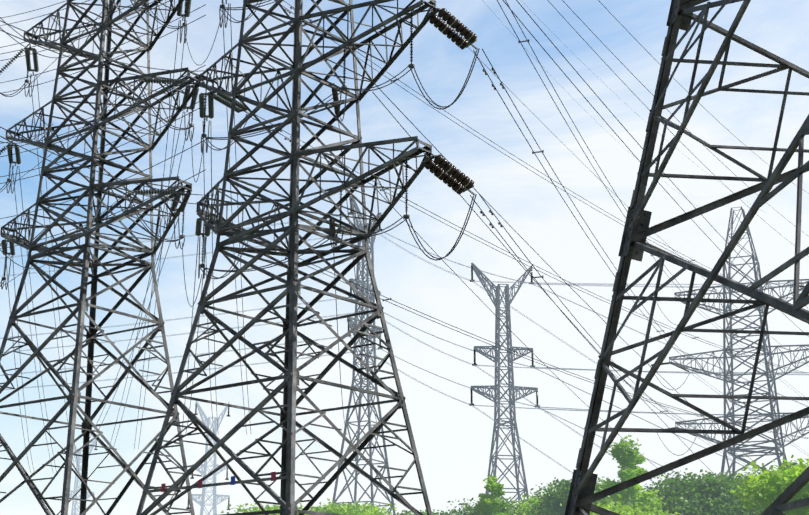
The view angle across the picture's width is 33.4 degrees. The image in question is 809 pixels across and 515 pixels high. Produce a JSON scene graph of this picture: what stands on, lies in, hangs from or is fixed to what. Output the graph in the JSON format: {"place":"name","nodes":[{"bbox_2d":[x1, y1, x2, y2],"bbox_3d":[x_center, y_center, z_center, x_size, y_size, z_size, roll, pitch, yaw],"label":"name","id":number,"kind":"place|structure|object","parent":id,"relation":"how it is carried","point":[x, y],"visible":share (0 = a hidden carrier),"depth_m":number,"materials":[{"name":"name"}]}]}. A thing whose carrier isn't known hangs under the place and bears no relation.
{"place":"outdoors","nodes":[
{"label":"outdoors","id":0,"kind":"place"},
{"bbox_2d":[0,0,808,514],"label":"sky","id":1,"kind":"structure","parent":0,"point":[453,439],"materials":[{"name":"blue"}]},
{"bbox_2d":[388,506,462,514],"bbox_3d":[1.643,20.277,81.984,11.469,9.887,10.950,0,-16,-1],"label":"bush","id":2,"kind":"object","parent":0,"point":[433,513],"visible":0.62,"depth_m":83.01,"materials":[{"name":"green plant"}]},
{"label":"ground","id":3,"kind":"structure","parent":0,"visible":0},
{"bbox_2d":[69,439,96,514],"bbox_3d":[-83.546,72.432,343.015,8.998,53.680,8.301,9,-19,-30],"label":"tower","id":4,"kind":"structure","parent":3,"relation":"on","point":[77,459],"depth_m":347.00,"materials":[{"name":"grey metal"}]},
{"bbox_2d":[0,0,198,514],"bbox_3d":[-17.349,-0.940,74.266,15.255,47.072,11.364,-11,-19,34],"label":"tower","id":5,"kind":"structure","parent":3,"relation":"on","point":[74,396],"depth_m":73.81,"materials":[{"name":"metal"}]},
{"bbox_2d":[192,401,229,514],"bbox_3d":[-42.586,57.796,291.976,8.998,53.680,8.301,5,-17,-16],"label":"tower","id":6,"kind":"structure","parent":3,"relation":"on","point":[207,421],"depth_m":294.93,"materials":[{"name":"grey metal"}]},
{"bbox_2d":[217,503,325,514],"bbox_3d":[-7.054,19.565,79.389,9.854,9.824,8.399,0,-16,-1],"label":"bush","id":7,"kind":"object","parent":3,"relation":"on","point":[266,508],"visible":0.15,"depth_m":79.21,"materials":[{"name":"green plant"}]},
{"bbox_2d":[136,0,435,514],"bbox_3d":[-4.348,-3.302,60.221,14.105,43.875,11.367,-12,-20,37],"label":"tower","id":8,"kind":"structure","parent":3,"relation":"on","point":[219,226],"depth_m":59.08,"materials":[{"name":"metal"}]},
{"bbox_2d":[161,472,275,491],"bbox_3d":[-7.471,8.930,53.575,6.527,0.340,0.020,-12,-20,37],"label":"sign plates","id":9,"kind":"object","parent":8,"relation":"attached to","point":[273,478],"visible":1,"depth_m":54.11,"materials":[{"name":"red metal"}]},
{"bbox_2d":[231,476,234,484],"bbox_3d":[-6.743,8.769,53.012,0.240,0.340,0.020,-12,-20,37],"label":"blue signs","id":10,"kind":"object","parent":8,"relation":"attached to","point":[232,480],"visible":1,"depth_m":53.00,"materials":[{"name":"blue metal"}]},
{"bbox_2d":[0,18,473,243],"bbox_3d":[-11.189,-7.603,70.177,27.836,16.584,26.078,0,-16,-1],"label":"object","id":11,"kind":"object","parent":8,"relation":"attached to","point":[241,105],"visible":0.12,"depth_m":58.24,"materials":[{"name":"grey metal"}]},
{"bbox_2d":[1,0,703,509],"bbox_3d":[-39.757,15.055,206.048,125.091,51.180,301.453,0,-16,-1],"label":"fittings","id":12,"kind":"object","parent":8,"relation":"attached to","point":[431,14],"visible":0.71,"depth_m":68.66,"materials":[{"name":"metal"}]},
{"bbox_2d":[3,0,412,275],"bbox_3d":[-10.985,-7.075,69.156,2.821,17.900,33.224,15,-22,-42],"label":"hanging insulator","id":13,"kind":"object","parent":12,"relation":"on","point":[344,82],"visible":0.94,"depth_m":63.83,"materials":[{"name":"grey"}]},
{"bbox_2d":[0,0,808,477],"bbox_3d":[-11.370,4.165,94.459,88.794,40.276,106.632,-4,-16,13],"label":"wires","id":14,"kind":"object","parent":12,"relation":"attached to","point":[184,114],"visible":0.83,"depth_m":72.72,"materials":[{"name":"black metal"}]},
{"bbox_2d":[278,498,405,514],"bbox_3d":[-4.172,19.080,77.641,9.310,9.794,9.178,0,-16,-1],"label":"bush","id":15,"kind":"object","parent":3,"relation":"on","point":[351,509],"visible":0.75,"depth_m":77.41,"materials":[{"name":"green plant"}]},
{"bbox_2d":[331,196,395,514],"bbox_3d":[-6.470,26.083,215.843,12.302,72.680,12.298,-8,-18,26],"label":"tower","id":16,"kind":"structure","parent":3,"relation":"on","point":[371,298],"depth_m":217.10,"materials":[{"name":"grey metal"}]},
{"bbox_2d":[447,496,522,514],"bbox_3d":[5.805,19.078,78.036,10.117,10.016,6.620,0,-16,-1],"label":"bush","id":17,"kind":"object","parent":3,"relation":"on","point":[472,510],"visible":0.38,"depth_m":77.61,"materials":[{"name":"green plant"}]},
{"bbox_2d":[475,475,509,514],"bbox_3d":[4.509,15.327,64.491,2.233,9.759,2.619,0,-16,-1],"label":"tree","id":18,"kind":"object","parent":3,"relation":"on","point":[488,505],"depth_m":65.09,"materials":[{"name":"green plant"}]},
{"bbox_2d":[471,263,537,508],"bbox_3d":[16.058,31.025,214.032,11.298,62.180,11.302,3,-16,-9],"label":"tower","id":19,"kind":"structure","parent":3,"relation":"on","point":[496,302],"depth_m":216.94,"materials":[{"name":"grey metal"}]},
{"bbox_2d":[0,213,808,496],"bbox_3d":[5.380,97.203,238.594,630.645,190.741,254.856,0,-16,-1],"label":"wires","id":20,"kind":"object","parent":19,"relation":"attached to","point":[611,285],"visible":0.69,"depth_m":217.41,"materials":[{"name":"grey metal"}]},
{"bbox_2d":[0,0,805,508],"bbox_3d":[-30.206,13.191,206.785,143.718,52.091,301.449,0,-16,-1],"label":"insulators","id":21,"kind":"object","parent":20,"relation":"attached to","point":[226,100],"depth_m":66.73,"materials":[{"name":"black ceramic"}]},
{"bbox_2d":[500,492,560,514],"bbox_3d":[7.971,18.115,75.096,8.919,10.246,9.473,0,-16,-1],"label":"bush","id":22,"kind":"object","parent":3,"relation":"on","point":[526,506],"depth_m":76.61,"materials":[{"name":"green plant"}]},
{"bbox_2d":[515,477,627,514],"bbox_3d":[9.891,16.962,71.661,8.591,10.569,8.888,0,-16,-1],"label":"bush","id":23,"kind":"object","parent":3,"relation":"on","point":[559,494],"visible":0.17,"depth_m":73.23,"materials":[{"name":"green plant"}]},
{"bbox_2d":[560,494,680,514],"bbox_3d":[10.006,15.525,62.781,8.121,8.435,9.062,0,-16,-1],"label":"bush","id":24,"kind":"object","parent":3,"relation":"on","point":[627,511],"visible":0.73,"depth_m":63.13,"materials":[{"name":"green plant"}]},
{"bbox_2d":[597,435,665,513],"bbox_3d":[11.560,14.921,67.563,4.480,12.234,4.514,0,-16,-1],"label":"tree","id":25,"kind":"object","parent":3,"relation":"on","point":[630,458],"depth_m":68.21,"materials":[{"name":"green plant"}]},
{"bbox_2d":[564,0,808,514],"bbox_3d":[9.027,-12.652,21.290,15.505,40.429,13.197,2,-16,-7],"label":"tower","id":26,"kind":"structure","parent":3,"relation":"on","point":[634,245],"depth_m":21.73,"materials":[{"name":"metal"}]},
{"bbox_2d":[624,468,760,514],"bbox_3d":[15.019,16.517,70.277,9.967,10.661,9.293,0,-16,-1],"label":"bush","id":27,"kind":"object","parent":3,"relation":"on","point":[687,496],"depth_m":70.87,"materials":[{"name":"green plant"}]},
{"bbox_2d":[653,471,760,514],"bbox_3d":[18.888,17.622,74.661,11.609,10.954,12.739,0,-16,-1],"label":"bush","id":28,"kind":"object","parent":3,"relation":"on","point":[721,477],"depth_m":74.86,"materials":[{"name":"green plant"}]},
{"bbox_2d":[692,481,767,514],"bbox_3d":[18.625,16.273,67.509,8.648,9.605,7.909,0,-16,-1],"label":"bush","id":29,"kind":"object","parent":3,"relation":"on","point":[739,508],"visible":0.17,"depth_m":67.73,"materials":[{"name":"green plant"}]},
{"bbox_2d":[669,206,808,478],"bbox_3d":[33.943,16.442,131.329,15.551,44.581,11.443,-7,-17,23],"label":"tower","id":30,"kind":"structure","parent":3,"relation":"on","point":[771,415],"depth_m":132.93,"materials":[{"name":"grey metal"}]},
{"bbox_2d":[721,454,808,514],"bbox_3d":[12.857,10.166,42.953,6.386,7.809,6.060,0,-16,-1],"label":"bush","id":31,"kind":"object","parent":3,"relation":"on","point":[771,488],"visible":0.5,"depth_m":43.73,"materials":[{"name":"green plant"}]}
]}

